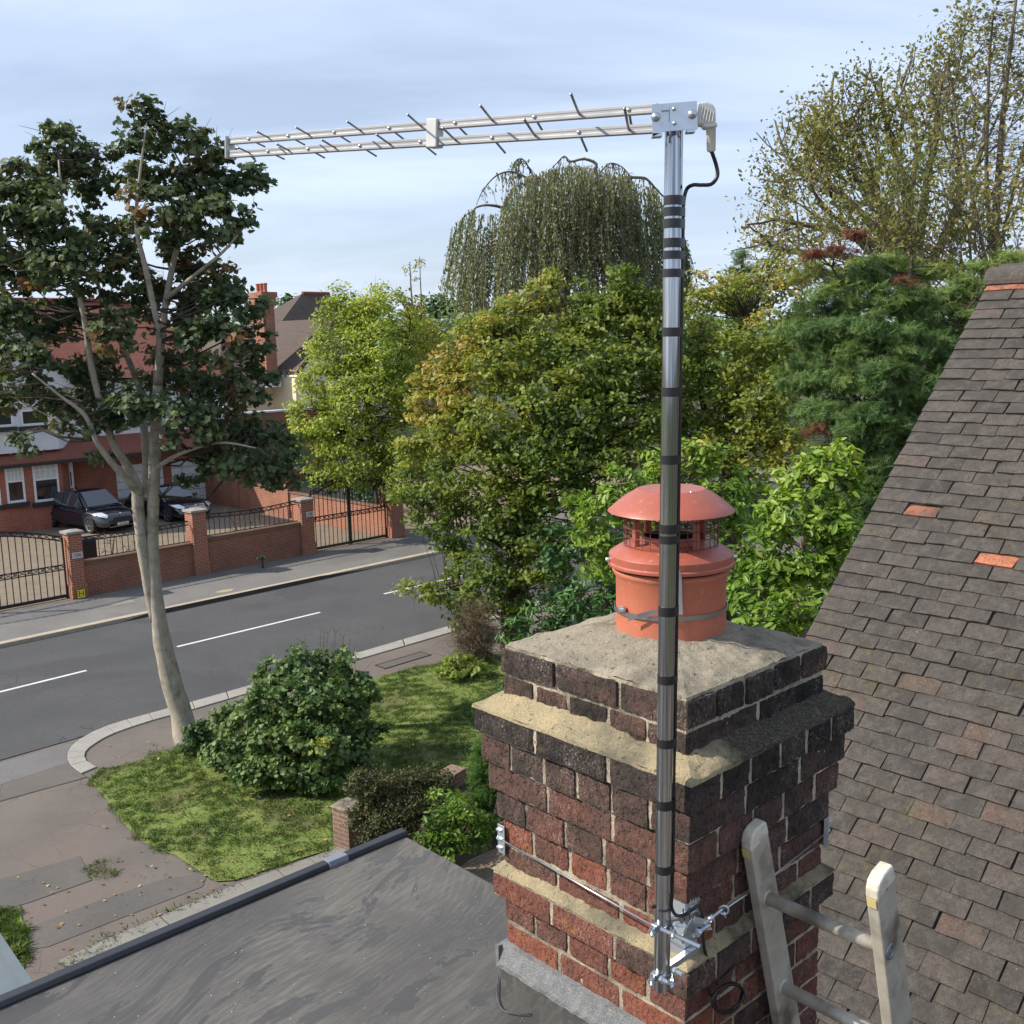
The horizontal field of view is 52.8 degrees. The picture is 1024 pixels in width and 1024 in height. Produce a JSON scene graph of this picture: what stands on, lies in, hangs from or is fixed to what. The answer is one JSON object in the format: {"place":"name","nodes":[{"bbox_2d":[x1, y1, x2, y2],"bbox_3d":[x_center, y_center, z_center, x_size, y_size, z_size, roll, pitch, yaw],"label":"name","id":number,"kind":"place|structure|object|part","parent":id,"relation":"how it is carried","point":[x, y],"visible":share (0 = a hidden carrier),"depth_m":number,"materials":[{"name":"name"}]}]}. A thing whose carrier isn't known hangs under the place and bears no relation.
{"place":"outdoors","nodes":[
{"label":"outdoors","id":0,"kind":"place"},
{"bbox_2d":[0,904,38,967],"bbox_3d":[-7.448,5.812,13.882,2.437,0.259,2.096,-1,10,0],"label":"grass","id":1,"kind":"structure","parent":0,"point":[8,925],"depth_m":14.12,"materials":[{"name":"green plant"}]},
{"bbox_2d":[59,529,87,599],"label":"gate pier","id":2,"kind":"structure","parent":0,"point":[74,559],"depth_m":32.77,"materials":[{"name":"brick"}]},
{"bbox_2d":[0,531,68,609],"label":"driveway gate","id":3,"kind":"structure","parent":2,"relation":"attached to","point":[34,601],"depth_m":32.13,"materials":[{"name":"black metal"}]},
{"bbox_2d":[77,588,85,598],"bbox_3d":[-13.716,2.600,32.888,0.026,0.300,0.270,8,13,44],"label":"hydrant sign","id":4,"kind":"object","parent":2,"relation":"attached to","point":[81,593],"visible":1,"depth_m":32.88,"materials":[{"name":"yellow plastic"}]},
{"bbox_2d":[83,857,122,879],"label":"grass","id":5,"kind":"structure","parent":0,"point":[98,870],"depth_m":15.79,"materials":[{"name":"green plant"}]},
{"bbox_2d":[182,507,210,575],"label":"gate pier","id":6,"kind":"structure","parent":0,"point":[196,530],"depth_m":35.76,"materials":[{"name":"brick"}]},
{"bbox_2d":[86,648,505,880],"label":"lawn","id":7,"kind":"structure","parent":0,"point":[245,850],"depth_m":18.24,"materials":[{"name":"green plant"}]},
{"bbox_2d":[0,92,314,746],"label":"maple tree","id":8,"kind":"object","parent":7,"relation":"on","point":[36,196],"visible":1,"depth_m":19.13,"materials":[{"name":"green plant"}]},
{"bbox_2d":[173,717,221,756],"bbox_3d":[-5.825,4.629,19.933,1.058,1.294,1.801,-8,12,-36],"label":"ivy","id":9,"kind":"object","parent":7,"relation":"on","point":[197,732],"visible":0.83,"depth_m":19.96,"materials":[{"name":"green plant"}]},
{"bbox_2d":[197,641,391,799],"bbox_3d":[-4.058,3.782,18.988,3.660,2.426,2.514,-1,10,0],"label":"bush","id":10,"kind":"object","parent":7,"relation":"on","point":[318,756],"visible":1,"depth_m":18.79,"materials":[{"name":"green plant"}]},
{"bbox_2d":[296,626,360,698],"bbox_3d":[-3.598,2.966,20.058,1.268,1.623,0.896,3,11,26],"label":"tall weed","id":11,"kind":"object","parent":7,"relation":"on","point":[330,644],"visible":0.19,"depth_m":20.02,"materials":[{"name":"green plant"}]},
{"bbox_2d":[431,652,491,680],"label":"plants","id":12,"kind":"object","parent":7,"relation":"on","point":[447,669],"visible":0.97,"depth_m":24.33,"materials":[{"name":"green plant"}]},
{"bbox_2d":[445,568,504,664],"bbox_3d":[-0.991,2.817,25.597,1.860,2.719,1.799,-1,10,0],"label":"shrub","id":13,"kind":"object","parent":7,"relation":"on","point":[475,637],"visible":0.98,"depth_m":25.45,"materials":[{"name":"brown plant"}]},
{"bbox_2d":[290,497,316,554],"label":"gate pier","id":14,"kind":"structure","parent":0,"point":[303,512],"depth_m":38.84,"materials":[{"name":"brick"}]},
{"bbox_2d":[309,476,386,549],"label":"driveway gate","id":15,"kind":"structure","parent":14,"relation":"attached to","point":[348,516],"depth_m":40.52,"materials":[{"name":"black metal"}]},
{"bbox_2d":[0,459,633,612],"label":"driveway","id":16,"kind":"structure","parent":0,"point":[162,521],"depth_m":42.30,"materials":[{"name":"beige concrete"}]},
{"bbox_2d":[82,536,96,557],"bbox_3d":[-14.213,1.656,34.614,0.560,1.632,0.538,8,13,44],"label":"storage bin","id":17,"kind":"object","parent":16,"relation":"on","point":[89,549],"visible":0.14,"depth_m":34.36,"materials":[{"name":"black plastic"}]},
{"bbox_2d":[51,487,133,533],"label":"parked car","id":18,"kind":"object","parent":16,"relation":"on","point":[93,508],"visible":0.94,"depth_m":44.94,"materials":[{"name":"blue paint"}]},
{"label":"side window","id":19,"kind":"part","parent":18,"relation":"part of","materials":[{"name":"black glass"}]},
{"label":"side window","id":20,"kind":"part","parent":18,"relation":"part of","materials":[{"name":"black glass"}]},
{"bbox_2d":[88,528,135,553],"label":"bare shrub","id":21,"kind":"object","parent":16,"relation":"on","point":[113,544],"visible":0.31,"depth_m":36.10,"materials":[{"name":"brown plant"}]},
{"bbox_2d":[0,297,228,534],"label":"brick house","id":22,"kind":"structure","parent":16,"relation":"on","point":[29,488],"depth_m":46.11,"materials":[{"name":"red brick"}]},
{"bbox_2d":[0,493,5,509],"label":"window","id":23,"kind":"structure","parent":22,"relation":"in","point":[2,507],"depth_m":44.27,"materials":[{"name":"white paint"}]},
{"bbox_2d":[0,390,17,431],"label":"window","id":24,"kind":"structure","parent":22,"relation":"in","point":[7,424],"depth_m":44.19,"materials":[{"name":"white paint"}]},
{"bbox_2d":[4,467,29,508],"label":"window","id":25,"kind":"structure","parent":22,"relation":"in","point":[14,477],"depth_m":44.65,"materials":[{"name":"white paint"}]},
{"bbox_2d":[18,398,50,430],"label":"window","id":26,"kind":"structure","parent":22,"relation":"in","point":[27,418],"depth_m":44.87,"materials":[{"name":"white paint"}]},
{"bbox_2d":[32,464,59,507],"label":"window","id":27,"kind":"structure","parent":22,"relation":"in","point":[45,477],"depth_m":45.53,"materials":[{"name":"white paint"}]},
{"bbox_2d":[68,462,76,488],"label":"window","id":28,"kind":"structure","parent":22,"relation":"in","point":[70,464],"depth_m":46.96,"materials":[{"name":"white paint"}]},
{"bbox_2d":[116,464,163,503],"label":"garage door","id":29,"kind":"structure","parent":22,"relation":"in","point":[121,486],"depth_m":49.30,"materials":[{"name":"white paint"}]},
{"bbox_2d":[171,459,212,498],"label":"garage door","id":30,"kind":"structure","parent":22,"relation":"in","point":[189,470],"depth_m":51.58,"materials":[{"name":"white paint"}]},
{"bbox_2d":[84,542,193,595],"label":"garden wall","id":31,"kind":"structure","parent":16,"relation":"on","point":[110,573],"depth_m":34.15,"materials":[{"name":"brick"}]},
{"bbox_2d":[82,521,189,558],"bbox_3d":[-12.491,0.914,34.376,0.033,0.754,3.782,8,13,44],"label":"fence railing","id":32,"kind":"object","parent":31,"relation":"on","point":[98,538],"visible":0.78,"depth_m":34.02,"materials":[{"name":"black metal"}]},
{"bbox_2d":[122,484,210,521],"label":"parked car","id":33,"kind":"object","parent":16,"relation":"on","point":[170,510],"visible":0.42,"depth_m":47.14,"materials":[{"name":"black paint"}]},
{"bbox_2d":[209,509,265,530],"bbox_3d":[-10.411,0.665,39.383,2.233,1.872,0.876,-1,10,0],"label":"bare shrub","id":34,"kind":"object","parent":16,"relation":"on","point":[238,520],"visible":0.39,"depth_m":39.30,"materials":[{"name":"brown plant"}]},
{"bbox_2d":[207,522,301,571],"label":"garden wall","id":35,"kind":"structure","parent":16,"relation":"on","point":[230,550],"depth_m":37.43,"materials":[{"name":"brick"}]},
{"bbox_2d":[206,500,297,535],"bbox_3d":[-9.414,0.200,37.403,0.033,0.824,3.847,8,13,44],"label":"fence railing","id":36,"kind":"object","parent":35,"relation":"on","point":[250,512],"visible":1,"depth_m":37.33,"materials":[{"name":"black metal"}]},
{"bbox_2d":[224,407,335,482],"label":"boundary wall","id":37,"kind":"structure","parent":16,"relation":"on","point":[278,414],"depth_m":58.54,"materials":[{"name":"brick"}]},
{"bbox_2d":[281,468,297,517],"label":"gate pier","id":38,"kind":"structure","parent":16,"relation":"on","point":[284,496],"depth_m":47.07,"materials":[{"name":"brick"}]},
{"bbox_2d":[202,283,377,465],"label":"cream house","id":39,"kind":"structure","parent":16,"relation":"on","point":[288,321],"depth_m":64.55,"materials":[{"name":"brown tile"}]},
{"bbox_2d":[205,472,381,534],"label":"dividing wall","id":40,"kind":"structure","parent":16,"relation":"on","point":[234,495],"depth_m":47.84,"materials":[{"name":"brick"}]},
{"bbox_2d":[291,466,379,504],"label":"fence railing","id":41,"kind":"object","parent":40,"relation":"on","point":[298,470],"visible":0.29,"depth_m":44.51,"materials":[{"name":"black metal"}]},
{"bbox_2d":[239,426,415,502],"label":"evergreen shrub","id":42,"kind":"object","parent":16,"relation":"on","point":[326,479],"visible":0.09,"depth_m":49.89,"materials":[{"name":"green plant"}]},
{"bbox_2d":[281,274,447,510],"bbox_3d":[-5.765,-3.969,40.322,6.770,10.543,7.084,-1,10,0],"label":"hornbeam tree","id":43,"kind":"object","parent":16,"relation":"on","point":[314,429],"visible":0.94,"depth_m":39.53,"materials":[{"name":"green plant"}]},
{"bbox_2d":[381,483,404,537],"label":"gate pier","id":44,"kind":"structure","parent":16,"relation":"on","point":[395,526],"depth_m":41.89,"materials":[{"name":"brick"}]},
{"bbox_2d":[385,257,468,523],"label":"birch tree","id":45,"kind":"object","parent":16,"relation":"on","point":[431,335],"visible":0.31,"depth_m":43.07,"materials":[{"name":"plant"}]},
{"bbox_2d":[0,516,855,980],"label":"pavement","id":46,"kind":"structure","parent":0,"point":[54,824],"depth_m":16.86,"materials":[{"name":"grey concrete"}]},
{"bbox_2d":[0,742,73,783],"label":"channel strip","id":47,"kind":"object","parent":46,"relation":"on","point":[16,768],"visible":1,"depth_m":19.96,"materials":[{"name":"grey concrete"}]},
{"bbox_2d":[0,762,85,800],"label":"dark strip","id":48,"kind":"object","parent":46,"relation":"on","point":[53,776],"visible":1,"depth_m":19.12,"materials":[{"name":"concrete"}]},
{"bbox_2d":[0,856,90,908],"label":"dark patch","id":49,"kind":"object","parent":46,"relation":"on","point":[26,887],"visible":1,"depth_m":15.52,"materials":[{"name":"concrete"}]},
{"bbox_2d":[26,873,205,948],"bbox_3d":[-5.615,5.642,14.831,2.660,0.001,0.699,-10,13,-41],"label":"dark patch","id":50,"kind":"object","parent":46,"relation":"on","point":[91,916],"visible":1,"depth_m":14.71,"materials":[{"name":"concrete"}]},
{"bbox_2d":[60,847,346,966],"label":"edging slabs","id":51,"kind":"structure","parent":46,"relation":"on","point":[238,889],"depth_m":14.68,"materials":[{"name":"concrete"}]},
{"bbox_2d":[54,883,239,968],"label":"gravel","id":52,"kind":"structure","parent":51,"relation":"on","point":[125,929],"depth_m":14.14,"materials":[{"name":"grey gravel"}]},
{"bbox_2d":[17,737,423,952],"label":"fallen leaves","id":53,"kind":"object","parent":46,"relation":"on","point":[66,891],"visible":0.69,"depth_m":15.96,"materials":[{"name":"brown plant"}]},
{"bbox_2d":[378,652,428,667],"bbox_3d":[-2.724,3.708,25.916,0.420,0.004,1.500,8,13,44],"label":"utility cover","id":54,"kind":"object","parent":46,"relation":"on","point":[402,659],"visible":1,"depth_m":25.91,"materials":[{"name":"concrete"}]},
{"bbox_2d":[375,651,431,668],"bbox_3d":[-2.722,3.705,25.896,0.420,0.004,1.500,8,13,44],"label":"cover frame","id":55,"kind":"object","parent":54,"relation":"on","point":[403,662],"visible":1,"depth_m":25.83,"materials":[{"name":"grey metal"}]},
{"bbox_2d":[0,263,1023,1023],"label":"brick house","id":56,"kind":"structure","parent":46,"relation":"on","point":[916,627],"depth_m":3.79,"materials":[{"name":"ceramic"}]},
{"bbox_2d":[0,934,32,994],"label":"lean to roof","id":57,"kind":"object","parent":56,"relation":"attached to","point":[14,974],"depth_m":5.59,"materials":[{"name":"grey metal"}]},
{"bbox_2d":[472,612,854,1023],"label":"chimney stack","id":58,"kind":"object","parent":56,"relation":"attached to","point":[565,720],"visible":0.87,"depth_m":2.39,"materials":[{"name":"brick"}]},
{"bbox_2d":[496,817,830,925],"bbox_3d":[0.353,0.824,2.582,0.676,0.102,0.621,-10,13,-42],"label":"lashing wire","id":59,"kind":"object","parent":58,"relation":"attached to","point":[500,837],"visible":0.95,"depth_m":2.57,"materials":[{"name":"metal"}]},
{"bbox_2d":[612,568,729,641],"bbox_3d":[0.389,0.214,2.530,0.285,0.171,0.285,-1,10,0],"label":"chimney pot","id":60,"kind":"object","parent":58,"relation":"on","point":[638,594],"visible":0.45,"depth_m":2.42,"materials":[{"name":"ceramic"}]},
{"bbox_2d":[605,484,736,577],"bbox_3d":[0.385,0.068,2.505,0.320,0.260,0.305,-1,10,0],"label":"chimney cowl","id":61,"kind":"object","parent":60,"relation":"on","point":[701,554],"visible":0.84,"depth_m":2.41,"materials":[{"name":"orange metal"}]},
{"bbox_2d":[614,571,727,621],"bbox_3d":[0.388,0.176,2.513,0.276,0.131,0.297,-1,10,0],"label":"pot strap","id":62,"kind":"object","parent":60,"relation":"attached to","point":[620,610],"visible":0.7,"depth_m":2.41,"materials":[{"name":"metal"}]},
{"bbox_2d":[648,896,729,988],"bbox_3d":[0.383,0.915,2.189,0.125,0.229,0.240,4,11,30],"label":"mast bracket","id":63,"kind":"object","parent":58,"relation":"attached to","point":[685,945],"visible":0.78,"depth_m":2.15,"materials":[{"name":"metal"}]},
{"bbox_2d":[652,130,685,992],"bbox_3d":[0.304,0.135,2.021,0.063,1.741,0.040,-10,13,-42],"label":"aerial mast","id":64,"kind":"object","parent":63,"relation":"attached to","point":[674,200],"visible":0.98,"depth_m":1.99,"materials":[{"name":"silver metal"}]},
{"bbox_2d":[225,93,716,159],"bbox_3d":[-0.138,-0.782,2.196,1.226,0.167,0.326,7,12,39],"label":"television aerial","id":65,"kind":"object","parent":64,"relation":"attached to","point":[690,117],"visible":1,"depth_m":2.06,"materials":[{"name":"metal"}]},
{"bbox_2d":[671,152,744,1014],"bbox_3d":[0.428,0.236,2.116,0.066,1.845,0.275,7,13,41],"label":"coax cable","id":66,"kind":"object","parent":65,"relation":"attached to","point":[713,1000],"visible":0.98,"depth_m":2.06,"materials":[{"name":"black plastic"}]},
{"bbox_2d":[741,818,912,1023],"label":"ladder","id":67,"kind":"object","parent":58,"relation":"attached to","point":[883,942],"visible":1,"depth_m":2.28,"materials":[{"name":"metal"}]},
{"bbox_2d":[0,448,859,640],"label":"pavement","id":68,"kind":"structure","parent":0,"point":[45,618],"depth_m":34.51,"materials":[{"name":"grey concrete"}]},
{"bbox_2d":[110,599,135,605],"bbox_3d":[-12.167,2.831,32.266,0.400,0.004,0.700,8,13,44],"label":"utility cover","id":69,"kind":"object","parent":68,"relation":"on","point":[122,602],"visible":1,"depth_m":32.26,"materials":[{"name":"metal"}]},
{"bbox_2d":[215,589,232,592],"bbox_3d":[-9.313,2.560,33.507,0.335,0.004,0.696,7,13,42],"label":"utility cover","id":70,"kind":"object","parent":68,"relation":"on","point":[225,590],"visible":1,"depth_m":33.49,"materials":[{"name":"beige concrete"}]},
{"bbox_2d":[256,555,266,567],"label":"weed","id":71,"kind":"object","parent":68,"relation":"on","point":[262,558],"visible":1,"depth_m":36.74,"materials":[{"name":"green plant"}]},
{"bbox_2d":[436,156,697,510],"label":"weeping tree","id":72,"kind":"object","parent":68,"relation":"on","point":[604,208],"visible":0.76,"depth_m":42.80,"materials":[{"name":"green plant"}]},
{"bbox_2d":[0,467,866,759],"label":"road","id":73,"kind":"structure","parent":0,"point":[118,681],"depth_m":27.86,"materials":[{"name":"grey asphalt"}]},
{"bbox_2d":[123,569,367,621],"bbox_3d":[-8.236,2.564,33.594,0.020,0.125,9.174,8,13,44],"label":"kerb face","id":74,"kind":"object","parent":73,"relation":"on","point":[194,604],"visible":0.86,"depth_m":33.31},
{"bbox_2d":[67,601,539,773],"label":"kerb","id":75,"kind":"structure","parent":73,"relation":"on","point":[76,758],"depth_m":22.34,"materials":[{"name":"concrete"}]},
{"bbox_2d":[0,535,628,691],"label":"road marking","id":76,"kind":"object","parent":73,"relation":"on","point":[188,644],"visible":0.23,"depth_m":28.47,"materials":[{"name":"white paint"}]},
{"bbox_2d":[364,767,505,866],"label":"garden soil","id":77,"kind":"structure","parent":0,"point":[461,860],"depth_m":16.45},
{"bbox_2d":[338,760,456,843],"bbox_3d":[-1.666,4.550,15.940,1.961,1.655,1.269,-7,11,-31],"label":"leaved shrub","id":78,"kind":"object","parent":77,"relation":"on","point":[373,796],"visible":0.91,"depth_m":15.72,"materials":[{"name":"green plant"}]},
{"bbox_2d":[331,764,466,849],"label":"garden wall","id":79,"kind":"structure","parent":77,"relation":"on","point":[343,838],"depth_m":16.30,"materials":[{"name":"brick"}]},
{"bbox_2d":[410,779,496,862],"bbox_3d":[-0.862,4.816,15.415,1.300,1.269,1.339,-1,10,0],"label":"garden shrub","id":80,"kind":"object","parent":77,"relation":"on","point":[437,836],"visible":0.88,"depth_m":15.18,"materials":[{"name":"green plant"}]},
{"bbox_2d":[461,732,503,838],"bbox_3d":[-0.257,4.335,16.469,1.166,1.815,0.879,-6,11,-25],"label":"bright conifer","id":81,"kind":"object","parent":77,"relation":"on","point":[481,793],"visible":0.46,"depth_m":16.34,"materials":[{"name":"green plant"}]},
{"bbox_2d":[488,568,747,691],"bbox_3d":[1.730,2.970,16.976,4.582,4.296,1.416,-2,10,-5],"label":"laurel hedge","id":82,"kind":"object","parent":77,"relation":"on","point":[562,618],"visible":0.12,"depth_m":16.47,"materials":[{"name":"green plant"}]},
{"bbox_2d":[558,434,768,585],"bbox_3d":[2.229,2.132,14.996,3.110,6.520,1.563,-1,10,0],"label":"magnolia tree","id":83,"kind":"object","parent":77,"relation":"on","point":[698,463],"visible":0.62,"depth_m":14.43,"materials":[{"name":"green plant"}]},
{"bbox_2d":[0,350,889,760],"bbox_3d":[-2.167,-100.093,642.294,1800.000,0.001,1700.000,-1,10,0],"label":"ground","id":84,"kind":"structure","parent":0,"point":[748,454],"depth_m":91.54,"materials":[{"name":"green plant"}]},
{"bbox_2d":[274,293,295,306],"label":"distant tree","id":85,"kind":"object","parent":84,"relation":"on","point":[287,297],"visible":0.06,"depth_m":78.06,"materials":[{"name":"green plant"}]},
{"bbox_2d":[347,308,389,421],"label":"distant house","id":86,"kind":"structure","parent":84,"relation":"on","point":[384,409],"depth_m":103.33,"materials":[{"name":"brown tile"}]},
{"bbox_2d":[0,467,832,647],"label":"kerb","id":87,"kind":"structure","parent":84,"relation":"on","point":[48,634],"depth_m":30.77,"materials":[{"name":"grey concrete"}]},
{"bbox_2d":[405,283,461,404],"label":"distant tree","id":88,"kind":"object","parent":84,"relation":"on","point":[432,302],"visible":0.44,"depth_m":107.32,"materials":[{"name":"green plant"}]},
{"bbox_2d":[31,288,959,407],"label":"woodland","id":89,"kind":"object","parent":84,"relation":"on","point":[722,353],"visible":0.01,"depth_m":71.38,"materials":[{"name":"green plant"}]},
{"bbox_2d":[461,844,505,884],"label":"garden path","id":90,"kind":"structure","parent":0,"point":[481,865],"depth_m":15.71,"materials":[{"name":"grey concrete"}]},
{"bbox_2d":[0,0,1023,333],"label":"sky","id":91,"kind":"structure","parent":0,"point":[248,67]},
{"bbox_2d":[490,542,853,674],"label":"garden lawn","id":92,"kind":"structure","parent":0,"point":[497,657],"depth_m":26.15,"materials":[{"name":"green plant"}]},
{"bbox_2d":[382,260,707,648],"bbox_3d":[0.778,-1.375,26.774,8.744,10.343,4.642,-1,10,0],"label":"oak tree","id":93,"kind":"object","parent":92,"relation":"on","point":[495,334],"visible":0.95,"depth_m":26.06,"materials":[{"name":"green plant"}]},
{"bbox_2d":[522,476,859,634],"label":"undergrowth","id":94,"kind":"object","parent":92,"relation":"on","point":[552,553],"visible":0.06,"depth_m":23.60,"materials":[{"name":"green plant"}]},
{"bbox_2d":[657,250,827,617],"bbox_3d":[6.146,-2.015,28.060,4.413,10.213,7.111,3,10,21],"label":"yellowing tree","id":95,"kind":"object","parent":92,"relation":"on","point":[731,408],"visible":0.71,"depth_m":26.82,"materials":[{"name":"green plant"}]},
{"bbox_2d":[721,244,764,470],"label":"dark conifer","id":96,"kind":"object","parent":92,"relation":"on","point":[743,253],"visible":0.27,"depth_m":44.66,"materials":[{"name":"green plant"}]},
{"bbox_2d":[726,435,872,637],"bbox_3d":[3.415,2.459,12.263,1.883,6.735,1.903,-1,10,0],"label":"magnolia tree","id":97,"kind":"object","parent":92,"relation":"on","point":[795,575],"visible":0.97,"depth_m":11.99,"materials":[{"name":"green plant"}]},
{"bbox_2d":[724,0,1023,381],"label":"thinning tree","id":98,"kind":"object","parent":92,"relation":"on","point":[817,139],"visible":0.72,"depth_m":29.22,"materials":[{"name":"green plant"}]},
{"bbox_2d":[751,84,1023,462],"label":"twiggy thicket","id":99,"kind":"object","parent":92,"relation":"on","point":[916,211],"visible":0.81,"depth_m":22.38,"materials":[{"name":"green plant"}]},
{"bbox_2d":[762,236,1023,531],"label":"cypress tree","id":100,"kind":"object","parent":92,"relation":"on","point":[891,351],"visible":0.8,"depth_m":19.75,"materials":[{"name":"green plant"}]},
{"bbox_2d":[794,227,921,451],"bbox_3d":[6.556,-0.658,20.715,4.419,9.952,1.857,-8,12,-35],"label":"dead cypress spray","id":101,"kind":"object","parent":100,"relation":"attached to","point":[853,235],"visible":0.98,"depth_m":20.40,"materials":[{"name":"dead brown foliage"}]},
{"bbox_2d":[916,0,1023,264],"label":"dead larch","id":102,"kind":"object","parent":92,"relation":"on","point":[1005,90],"visible":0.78,"depth_m":23.75,"materials":[{"name":"brown plant"}]}
]}

